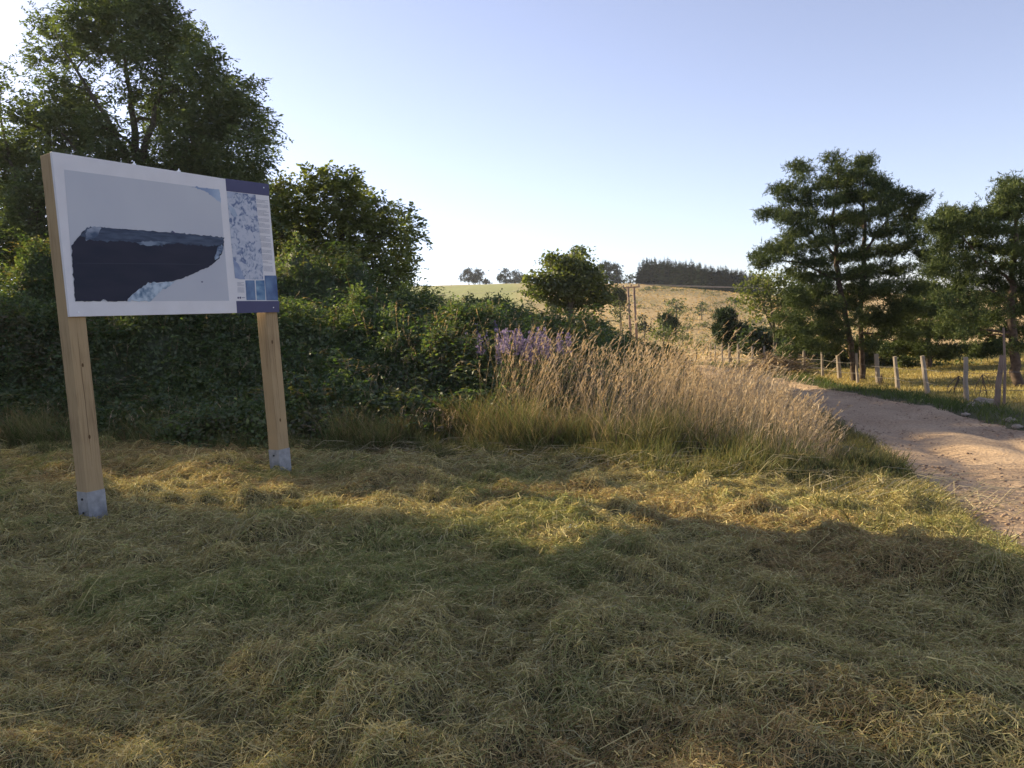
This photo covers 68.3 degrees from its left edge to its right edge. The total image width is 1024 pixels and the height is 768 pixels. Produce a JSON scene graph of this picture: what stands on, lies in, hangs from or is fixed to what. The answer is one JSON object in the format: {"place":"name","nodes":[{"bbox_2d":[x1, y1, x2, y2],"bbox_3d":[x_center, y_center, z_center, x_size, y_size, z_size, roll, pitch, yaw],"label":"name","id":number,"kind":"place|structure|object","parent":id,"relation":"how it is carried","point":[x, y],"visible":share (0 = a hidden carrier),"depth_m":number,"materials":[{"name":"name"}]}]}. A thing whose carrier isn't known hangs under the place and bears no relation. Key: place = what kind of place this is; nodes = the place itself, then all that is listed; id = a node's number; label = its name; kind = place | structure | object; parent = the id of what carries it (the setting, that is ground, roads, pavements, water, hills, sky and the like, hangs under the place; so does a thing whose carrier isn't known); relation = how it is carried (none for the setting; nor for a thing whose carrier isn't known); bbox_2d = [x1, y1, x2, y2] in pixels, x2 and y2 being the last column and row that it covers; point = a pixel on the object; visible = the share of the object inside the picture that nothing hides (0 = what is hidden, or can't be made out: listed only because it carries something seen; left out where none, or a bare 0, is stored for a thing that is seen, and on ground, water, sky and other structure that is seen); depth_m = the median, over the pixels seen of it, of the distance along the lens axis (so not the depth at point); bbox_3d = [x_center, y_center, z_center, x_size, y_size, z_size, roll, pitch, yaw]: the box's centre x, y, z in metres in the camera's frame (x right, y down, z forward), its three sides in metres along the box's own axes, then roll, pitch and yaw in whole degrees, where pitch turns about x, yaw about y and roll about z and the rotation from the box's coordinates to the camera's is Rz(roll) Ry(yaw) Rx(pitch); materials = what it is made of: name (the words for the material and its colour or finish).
{"place":"outdoors","nodes":[
{"label":"outdoors","id":0,"kind":"place"},
{"bbox_2d":[0,283,1023,767],"bbox_3d":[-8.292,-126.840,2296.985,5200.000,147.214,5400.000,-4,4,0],"label":"ground","id":1,"kind":"structure","parent":0,"point":[480,291],"depth_m":3.61,"materials":[{"name":"green plant"}]},
{"bbox_2d":[0,249,15,288],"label":"hazel tree","id":2,"kind":"object","parent":1,"relation":"on","point":[5,267],"visible":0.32,"depth_m":21.66,"materials":[{"name":"green plant"}]},
{"bbox_2d":[0,54,130,290],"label":"ash tree","id":3,"kind":"object","parent":1,"relation":"on","point":[22,200],"visible":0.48,"depth_m":32.96,"materials":[{"name":"green plant"}]},
{"bbox_2d":[8,0,293,233],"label":"ash tree","id":4,"kind":"object","parent":1,"relation":"on","point":[147,31],"visible":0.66,"depth_m":31.76,"materials":[{"name":"green plant"}]},
{"bbox_2d":[40,152,291,521],"bbox_3d":[-3.466,-0.485,7.994,0.226,3.517,2.496,-1,5,31],"label":"information board","id":5,"kind":"object","parent":1,"relation":"on","point":[127,239],"visible":0.97,"depth_m":7.52,"materials":[{"name":"white wood"}]},
{"bbox_2d":[268,167,305,270],"bbox_3d":[-12.242,-5.426,39.580,3.942,11.452,4.013,-4,4,0],"label":"slender tree","id":6,"kind":"object","parent":1,"relation":"on","point":[281,184],"visible":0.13,"depth_m":38.98,"materials":[{"name":"green plant"}]},
{"bbox_2d":[6,283,585,446],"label":"pale grass stalks","id":7,"kind":"object","parent":1,"relation":"on","point":[390,388],"depth_m":13.20,"materials":[{"name":"plant"}]},
{"bbox_2d":[0,384,659,458],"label":"rank weeds","id":8,"kind":"object","parent":1,"relation":"on","point":[478,430],"visible":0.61,"depth_m":11.27,"materials":[{"name":"green plant"}]},
{"bbox_2d":[270,159,432,299],"bbox_3d":[-7.410,-4.898,34.624,8.073,10.558,7.423,-4,4,0],"label":"maple tree","id":9,"kind":"object","parent":1,"relation":"on","point":[339,207],"visible":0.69,"depth_m":33.20,"materials":[{"name":"green plant"}]},
{"bbox_2d":[0,226,705,449],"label":"bramble thicket","id":10,"kind":"object","parent":1,"relation":"on","point":[30,341],"visible":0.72,"depth_m":14.57,"materials":[{"name":"green plant"}]},
{"bbox_2d":[1,396,930,497],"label":"green undergrowth","id":11,"kind":"object","parent":1,"relation":"on","point":[738,452],"visible":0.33,"depth_m":9.67,"materials":[{"name":"green plant"}]},
{"bbox_2d":[458,267,477,284],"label":"tree","id":12,"kind":"object","parent":1,"relation":"on","point":[465,272],"visible":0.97,"depth_m":396.12,"materials":[{"name":"green plant"}]},
{"bbox_2d":[474,334,482,396],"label":"willowherb","id":13,"kind":"object","parent":1,"relation":"on","point":[478,351],"visible":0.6,"depth_m":13.15,"materials":[{"name":"purple plant"}]},
{"bbox_2d":[469,267,493,284],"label":"tree","id":14,"kind":"object","parent":1,"relation":"on","point":[478,275],"visible":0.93,"depth_m":394.93,"materials":[{"name":"green plant"}]},
{"bbox_2d":[479,334,487,388],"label":"willowherb","id":15,"kind":"object","parent":1,"relation":"on","point":[482,353],"visible":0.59,"depth_m":13.14,"materials":[{"name":"purple plant"}]},
{"bbox_2d":[495,328,504,396],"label":"willowherb","id":16,"kind":"object","parent":1,"relation":"on","point":[500,345],"visible":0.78,"depth_m":12.50,"materials":[{"name":"purple plant"}]},
{"bbox_2d":[500,328,508,407],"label":"willowherb","id":17,"kind":"object","parent":1,"relation":"on","point":[505,336],"visible":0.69,"depth_m":12.19,"materials":[{"name":"purple plant"}]},
{"bbox_2d":[496,267,513,283],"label":"tree","id":18,"kind":"object","parent":1,"relation":"on","point":[501,277],"visible":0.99,"depth_m":390.37,"materials":[{"name":"green plant"}]},
{"bbox_2d":[501,331,512,400],"bbox_3d":[-0.024,0.062,12.399,0.211,1.890,0.174,-3,9,28],"label":"willowherb","id":19,"kind":"object","parent":1,"relation":"on","point":[509,364],"visible":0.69,"depth_m":12.34,"materials":[{"name":"purple plant"}]},
{"bbox_2d":[0,430,1023,767],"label":"mown hay","id":20,"kind":"object","parent":1,"relation":"on","point":[938,656],"visible":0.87,"depth_m":4.01,"materials":[{"name":"plant"}]},
{"bbox_2d":[0,435,1023,767],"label":"grass stubble","id":21,"kind":"object","parent":1,"relation":"on","point":[476,577],"depth_m":5.45,"materials":[{"name":"plant"}]},
{"bbox_2d":[509,269,520,283],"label":"skyline pine","id":22,"kind":"object","parent":1,"relation":"on","point":[514,277],"visible":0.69,"depth_m":393.23,"materials":[{"name":"green plant"}]},
{"bbox_2d":[512,334,522,401],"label":"willowherb","id":23,"kind":"object","parent":1,"relation":"on","point":[514,344],"visible":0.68,"depth_m":12.41,"materials":[{"name":"purple plant"}]},
{"bbox_2d":[517,332,527,397],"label":"willowherb","id":24,"kind":"object","parent":1,"relation":"on","point":[520,358],"visible":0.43,"depth_m":13.08,"materials":[{"name":"purple plant"}]},
{"bbox_2d":[516,328,531,404],"bbox_3d":[0.244,0.017,12.422,0.200,1.906,0.206,-7,2,31],"label":"willowherb","id":25,"kind":"object","parent":1,"relation":"on","point":[519,329],"visible":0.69,"depth_m":12.41,"materials":[{"name":"purple plant"}]},
{"bbox_2d":[521,342,530,413],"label":"willowherb","id":26,"kind":"object","parent":1,"relation":"on","point":[528,372],"visible":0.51,"depth_m":12.31,"materials":[{"name":"purple plant"}]},
{"bbox_2d":[525,338,535,408],"bbox_3d":[0.294,0.114,12.372,0.211,1.736,0.174,3,8,41],"label":"willowherb","id":27,"kind":"object","parent":1,"relation":"on","point":[532,367],"visible":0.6,"depth_m":12.32,"materials":[{"name":"purple plant"}]},
{"bbox_2d":[529,345,538,405],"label":"willowherb","id":28,"kind":"object","parent":1,"relation":"on","point":[534,369],"visible":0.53,"depth_m":12.56,"materials":[{"name":"purple plant"}]},
{"bbox_2d":[528,331,543,396],"bbox_3d":[0.470,0.018,12.649,0.200,1.895,0.206,-14,8,-18],"label":"willowherb","id":29,"kind":"object","parent":1,"relation":"on","point":[534,353],"visible":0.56,"depth_m":12.57,"materials":[{"name":"purple plant"}]},
{"bbox_2d":[538,330,545,410],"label":"willowherb","id":30,"kind":"object","parent":1,"relation":"on","point":[540,365],"visible":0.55,"depth_m":12.49,"materials":[{"name":"purple plant"}]},
{"bbox_2d":[536,327,547,402],"bbox_3d":[0.528,-0.004,12.618,0.210,1.925,0.206,-3,4,36],"label":"willowherb","id":31,"kind":"object","parent":1,"relation":"on","point":[540,354],"visible":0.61,"depth_m":12.59,"materials":[{"name":"purple plant"}]},
{"bbox_2d":[540,334,551,410],"bbox_3d":[0.548,0.075,12.320,0.205,1.808,0.210,-8,8,-39],"label":"willowherb","id":32,"kind":"object","parent":1,"relation":"on","point":[544,370],"visible":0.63,"depth_m":12.28,"materials":[{"name":"purple plant"}]},
{"bbox_2d":[543,335,552,412],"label":"willowherb","id":33,"kind":"object","parent":1,"relation":"on","point":[547,374],"visible":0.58,"depth_m":12.48,"materials":[{"name":"purple plant"}]},
{"bbox_2d":[555,333,564,403],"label":"willowherb","id":34,"kind":"object","parent":1,"relation":"on","point":[557,349],"visible":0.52,"depth_m":13.30,"materials":[{"name":"purple plant"}]},
{"bbox_2d":[558,332,567,415],"bbox_3d":[0.863,0.052,12.652,0.174,1.862,0.211,-4,5,-3],"label":"willowherb","id":35,"kind":"object","parent":1,"relation":"on","point":[562,341],"visible":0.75,"depth_m":12.61,"materials":[{"name":"purple plant"}]},
{"bbox_2d":[518,244,618,321],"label":"field maple","id":36,"kind":"object","parent":1,"relation":"on","point":[573,279],"visible":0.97,"depth_m":45.02,"materials":[{"name":"green plant"}]},
{"bbox_2d":[565,334,574,401],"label":"willowherb","id":37,"kind":"object","parent":1,"relation":"on","point":[568,365],"visible":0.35,"depth_m":13.25,"materials":[{"name":"purple plant"}]},
{"bbox_2d":[565,332,575,417],"bbox_3d":[0.944,0.051,12.262,0.206,1.835,0.200,-6,10,-14],"label":"willowherb","id":38,"kind":"object","parent":1,"relation":"on","point":[568,334],"visible":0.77,"depth_m":12.21,"materials":[{"name":"purple plant"}]},
{"bbox_2d":[597,259,618,282],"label":"skyline pine","id":39,"kind":"object","parent":1,"relation":"on","point":[608,268],"visible":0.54,"depth_m":295.79,"materials":[{"name":"green plant"}]},
{"bbox_2d":[609,261,626,283],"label":"skyline pine","id":40,"kind":"object","parent":1,"relation":"on","point":[618,274],"visible":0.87,"depth_m":296.28,"materials":[{"name":"green plant"}]},
{"bbox_2d":[609,286,632,335],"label":"tree","id":41,"kind":"object","parent":1,"relation":"on","point":[622,295],"visible":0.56,"depth_m":109.54,"materials":[{"name":"green plant"}]},
{"bbox_2d":[607,300,634,330],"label":"tree","id":42,"kind":"object","parent":1,"relation":"on","point":[618,309],"visible":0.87,"depth_m":84.71,"materials":[{"name":"green plant"}]},
{"bbox_2d":[622,273,635,283],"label":"leafy tree","id":43,"kind":"object","parent":1,"relation":"on","point":[631,276],"visible":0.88,"depth_m":297.14,"materials":[{"name":"green plant"}]},
{"bbox_2d":[622,284,639,339],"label":"power pole","id":44,"kind":"object","parent":1,"relation":"on","point":[635,315],"visible":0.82,"depth_m":91.51,"materials":[{"name":"brown wood"}]},
{"bbox_2d":[635,267,643,283],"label":"spruce","id":45,"kind":"object","parent":1,"relation":"on","point":[638,275],"visible":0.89,"depth_m":294.86,"materials":[{"name":"green plant"}]},
{"bbox_2d":[633,313,654,341],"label":"hillside bush","id":46,"kind":"object","parent":1,"relation":"on","point":[644,325],"visible":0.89,"depth_m":94.75,"materials":[{"name":"green plant"}]},
{"bbox_2d":[641,261,647,283],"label":"spruce","id":47,"kind":"object","parent":1,"relation":"on","point":[644,271],"visible":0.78,"depth_m":294.51,"materials":[{"name":"green plant"}]},
{"bbox_2d":[644,262,653,284],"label":"spruce","id":48,"kind":"object","parent":1,"relation":"on","point":[650,275],"visible":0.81,"depth_m":291.89,"materials":[{"name":"green plant"}]},
{"bbox_2d":[651,259,658,285],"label":"spruce","id":49,"kind":"object","parent":1,"relation":"on","point":[654,271],"visible":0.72,"depth_m":290.87,"materials":[{"name":"green plant"}]},
{"bbox_2d":[654,264,662,283],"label":"spruce","id":50,"kind":"object","parent":1,"relation":"on","point":[658,275],"visible":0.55,"depth_m":288.93,"materials":[{"name":"green plant"}]},
{"bbox_2d":[470,299,854,463],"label":"tall dry grass","id":51,"kind":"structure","parent":1,"relation":"on","point":[762,404],"depth_m":10.88,"materials":[{"name":"plant"}]},
{"bbox_2d":[646,318,678,347],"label":"hillside bush","id":52,"kind":"object","parent":1,"relation":"on","point":[663,332],"visible":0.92,"depth_m":74.65,"materials":[{"name":"green plant"}]},
{"bbox_2d":[658,261,670,285],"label":"spruce","id":53,"kind":"object","parent":1,"relation":"on","point":[663,277],"visible":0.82,"depth_m":283.68,"materials":[{"name":"green plant"}]},
{"bbox_2d":[654,311,688,347],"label":"conifer sapling","id":54,"kind":"object","parent":1,"relation":"on","point":[672,321],"visible":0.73,"depth_m":81.81,"materials":[{"name":"green plant"}]},
{"bbox_2d":[667,262,675,286],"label":"spruce","id":55,"kind":"object","parent":1,"relation":"on","point":[672,273],"visible":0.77,"depth_m":280.36,"materials":[{"name":"green plant"}]},
{"bbox_2d":[672,263,678,286],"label":"spruce","id":56,"kind":"object","parent":1,"relation":"on","point":[675,276],"visible":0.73,"depth_m":278.88,"materials":[{"name":"green plant"}]},
{"bbox_2d":[664,297,688,318],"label":"hillside tree","id":57,"kind":"object","parent":1,"relation":"on","point":[676,308],"visible":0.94,"depth_m":134.45,"materials":[{"name":"green plant"}]},
{"bbox_2d":[674,262,682,285],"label":"spruce","id":58,"kind":"object","parent":1,"relation":"on","point":[679,275],"visible":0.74,"depth_m":277.72,"materials":[{"name":"green plant"}]},
{"bbox_2d":[676,266,687,287],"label":"spruce","id":59,"kind":"object","parent":1,"relation":"on","point":[681,277],"visible":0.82,"depth_m":275.98,"materials":[{"name":"green plant"}]},
{"bbox_2d":[672,326,692,350],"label":"hillside bush","id":60,"kind":"object","parent":1,"relation":"on","point":[682,335],"visible":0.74,"depth_m":91.59,"materials":[{"name":"green plant"}]},
{"bbox_2d":[685,268,693,287],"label":"spruce","id":61,"kind":"object","parent":1,"relation":"on","point":[689,275],"visible":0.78,"depth_m":272.93,"materials":[{"name":"green plant"}]},
{"bbox_2d":[690,270,696,288],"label":"spruce","id":62,"kind":"object","parent":1,"relation":"on","point":[694,278],"visible":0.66,"depth_m":270.90,"materials":[{"name":"green plant"}]},
{"bbox_2d":[675,339,719,361],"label":"hillside bush","id":63,"kind":"object","parent":1,"relation":"on","point":[697,343],"visible":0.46,"depth_m":66.01,"materials":[{"name":"green plant"}]},
{"bbox_2d":[693,264,704,288],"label":"spruce","id":64,"kind":"object","parent":1,"relation":"on","point":[699,280],"visible":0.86,"depth_m":267.81,"materials":[{"name":"green plant"}]},
{"bbox_2d":[695,301,710,319],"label":"hillside bush","id":65,"kind":"object","parent":1,"relation":"on","point":[701,305],"visible":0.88,"depth_m":149.16,"materials":[{"name":"green plant"}]},
{"bbox_2d":[700,270,716,290],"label":"spruce","id":66,"kind":"object","parent":1,"relation":"on","point":[706,283],"visible":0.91,"depth_m":264.78,"materials":[{"name":"green plant"}]},
{"bbox_2d":[707,272,718,289],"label":"spruce","id":67,"kind":"object","parent":1,"relation":"on","point":[711,277],"visible":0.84,"depth_m":265.22,"materials":[{"name":"green plant"}]},
{"bbox_2d":[713,270,726,291],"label":"spruce","id":68,"kind":"object","parent":1,"relation":"on","point":[717,277],"visible":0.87,"depth_m":264.79,"materials":[{"name":"green plant"}]},
{"bbox_2d":[716,270,726,290],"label":"spruce","id":69,"kind":"object","parent":1,"relation":"on","point":[724,283],"visible":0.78,"depth_m":264.47,"materials":[{"name":"green plant"}]},
{"bbox_2d":[723,272,732,291],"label":"spruce","id":70,"kind":"object","parent":1,"relation":"on","point":[726,276],"visible":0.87,"depth_m":265.31,"materials":[{"name":"green plant"}]},
{"bbox_2d":[708,304,751,361],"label":"spruce sapling","id":71,"kind":"object","parent":1,"relation":"on","point":[726,316],"visible":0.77,"depth_m":51.50,"materials":[{"name":"green plant"}]},
{"bbox_2d":[589,283,871,361],"bbox_3d":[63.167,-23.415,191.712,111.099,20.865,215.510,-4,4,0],"label":"hillside grass","id":72,"kind":"structure","parent":1,"relation":"on","point":[699,296],"depth_m":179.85,"materials":[{"name":"plant"}]},
{"bbox_2d":[728,272,736,292],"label":"spruce","id":73,"kind":"object","parent":1,"relation":"on","point":[732,279],"visible":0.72,"depth_m":264.92,"materials":[{"name":"green plant"}]},
{"bbox_2d":[726,296,745,321],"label":"hillside bush","id":74,"kind":"object","parent":1,"relation":"on","point":[735,302],"visible":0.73,"depth_m":129.80,"materials":[{"name":"green plant"}]},
{"bbox_2d":[733,270,743,292],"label":"spruce","id":75,"kind":"object","parent":1,"relation":"on","point":[738,281],"visible":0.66,"depth_m":264.50,"materials":[{"name":"green plant"}]},
{"bbox_2d":[727,322,784,360],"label":"bush","id":76,"kind":"object","parent":1,"relation":"on","point":[756,335],"visible":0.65,"depth_m":49.77,"materials":[{"name":"green plant"}]},
{"bbox_2d":[712,344,826,375],"bbox_3d":[12.040,-0.731,34.700,5.383,2.237,4.111,-4,4,0],"label":"bush","id":77,"kind":"object","parent":1,"relation":"on","point":[785,362],"visible":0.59,"depth_m":34.29,"materials":[{"name":"green plant"}]},
{"bbox_2d":[730,261,813,346],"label":"birch tree","id":78,"kind":"object","parent":1,"relation":"on","point":[778,283],"visible":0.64,"depth_m":43.22,"materials":[{"name":"green plant"}]},
{"bbox_2d":[770,326,825,361],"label":"bush","id":79,"kind":"object","parent":1,"relation":"on","point":[792,345],"visible":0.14,"depth_m":41.70,"materials":[{"name":"green plant"}]},
{"bbox_2d":[836,355,841,378],"bbox_3d":[13.249,-0.644,30.609,0.205,1.060,0.172,-2,5,17],"label":"fence post","id":80,"kind":"object","parent":1,"relation":"on","point":[839,374],"visible":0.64,"depth_m":30.54,"materials":[{"name":"brown wood"}]},
{"bbox_2d":[746,146,950,380],"bbox_3d":[12.914,-4.412,28.849,8.101,9.169,3.980,-4,4,0],"label":"pine tree","id":81,"kind":"object","parent":1,"relation":"on","point":[886,196],"visible":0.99,"depth_m":28.23,"materials":[{"name":"green plant"}]},
{"bbox_2d":[690,361,1023,427],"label":"green verge","id":82,"kind":"structure","parent":1,"relation":"on","point":[952,403],"depth_m":19.62,"materials":[{"name":"green plant"}]},
{"bbox_2d":[811,329,912,367],"bbox_3d":[16.712,-1.590,35.989,4.898,2.210,2.206,-4,4,0],"label":"bush","id":83,"kind":"object","parent":1,"relation":"on","point":[869,359],"visible":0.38,"depth_m":35.93,"materials":[{"name":"green plant"}]},
{"bbox_2d":[709,344,1023,406],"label":"wire fence","id":84,"kind":"object","parent":1,"relation":"on","point":[997,397],"visible":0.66,"depth_m":21.65,"materials":[{"name":"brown wood"}]},
{"bbox_2d":[718,382,1023,622],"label":"road fringe","id":85,"kind":"object","parent":1,"relation":"on","point":[865,446],"visible":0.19,"depth_m":7.83,"materials":[{"name":"green plant"}]},
{"bbox_2d":[874,354,879,382],"bbox_3d":[13.360,-0.508,27.611,0.205,1.197,0.172,-2,5,17],"label":"fence post","id":86,"kind":"object","parent":1,"relation":"on","point":[876,363],"visible":0.74,"depth_m":27.55,"materials":[{"name":"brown wood"}]},
{"bbox_2d":[733,390,1023,556],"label":"verge","id":87,"kind":"structure","parent":1,"relation":"on","point":[860,437],"depth_m":6.85,"materials":[{"name":"green plant"}]},
{"bbox_2d":[890,355,981,367],"bbox_3d":[19.187,-0.892,34.100,3.999,1.329,1.571,-4,4,0],"label":"bush","id":88,"kind":"object","parent":1,"relation":"on","point":[905,361],"visible":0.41,"depth_m":34.12,"materials":[{"name":"green plant"}]},
{"bbox_2d":[871,276,1008,368],"bbox_3d":[18.833,-2.621,33.047,6.881,4.224,4.178,-4,4,0],"label":"pine tree","id":89,"kind":"object","parent":1,"relation":"on","point":[927,348],"visible":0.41,"depth_m":32.22,"materials":[{"name":"green plant"}]},
{"bbox_2d":[946,376,974,394],"bbox_3d":[11.603,0.056,19.646,0.939,0.545,0.340,-4,4,-9],"label":"dead branch","id":90,"kind":"object","parent":1,"relation":"on","point":[957,381],"visible":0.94,"depth_m":19.60,"materials":[{"name":"brown wood"}]},
{"bbox_2d":[911,168,1023,386],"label":"pine tree","id":91,"kind":"object","parent":1,"relation":"on","point":[950,226],"visible":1,"depth_m":23.16,"materials":[{"name":"green plant"}]},
{"bbox_2d":[960,374,990,395],"bbox_3d":[12.033,0.142,19.516,0.873,0.742,0.287,-4,4,-9],"label":"dead branch","id":92,"kind":"object","parent":1,"relation":"on","point":[983,381],"visible":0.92,"depth_m":19.58,"materials":[{"name":"brown wood"}]},
{"bbox_2d":[969,397,993,404],"bbox_3d":[10.907,0.443,17.439,0.574,0.298,0.423,-4,4,0],"label":"stone","id":93,"kind":"object","parent":1,"relation":"on","point":[981,399],"visible":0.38,"depth_m":17.33,"materials":[{"name":"grey stone"}]},
{"bbox_2d":[1002,328,1006,404],"bbox_3d":[10.999,-0.329,16.878,0.093,1.859,0.060,-4,4,0],"label":"wooden stake","id":94,"kind":"object","parent":1,"relation":"on","point":[1004,379],"visible":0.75,"depth_m":16.86,"materials":[{"name":"brown wood"}]},
{"bbox_2d":[0,0,1023,293],"label":"sky","id":95,"kind":"structure","parent":0,"point":[633,131],"materials":[{"name":"blue"}]},
{"bbox_2d":[698,365,1023,547],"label":"dirt road","id":96,"kind":"structure","parent":0,"point":[990,450],"depth_m":11.92,"materials":[{"name":"beige gravel"}]},
{"bbox_2d":[727,352,1023,413],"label":"pasture grass","id":97,"kind":"structure","parent":0,"point":[948,369],"depth_m":28.48,"materials":[{"name":"plant"}]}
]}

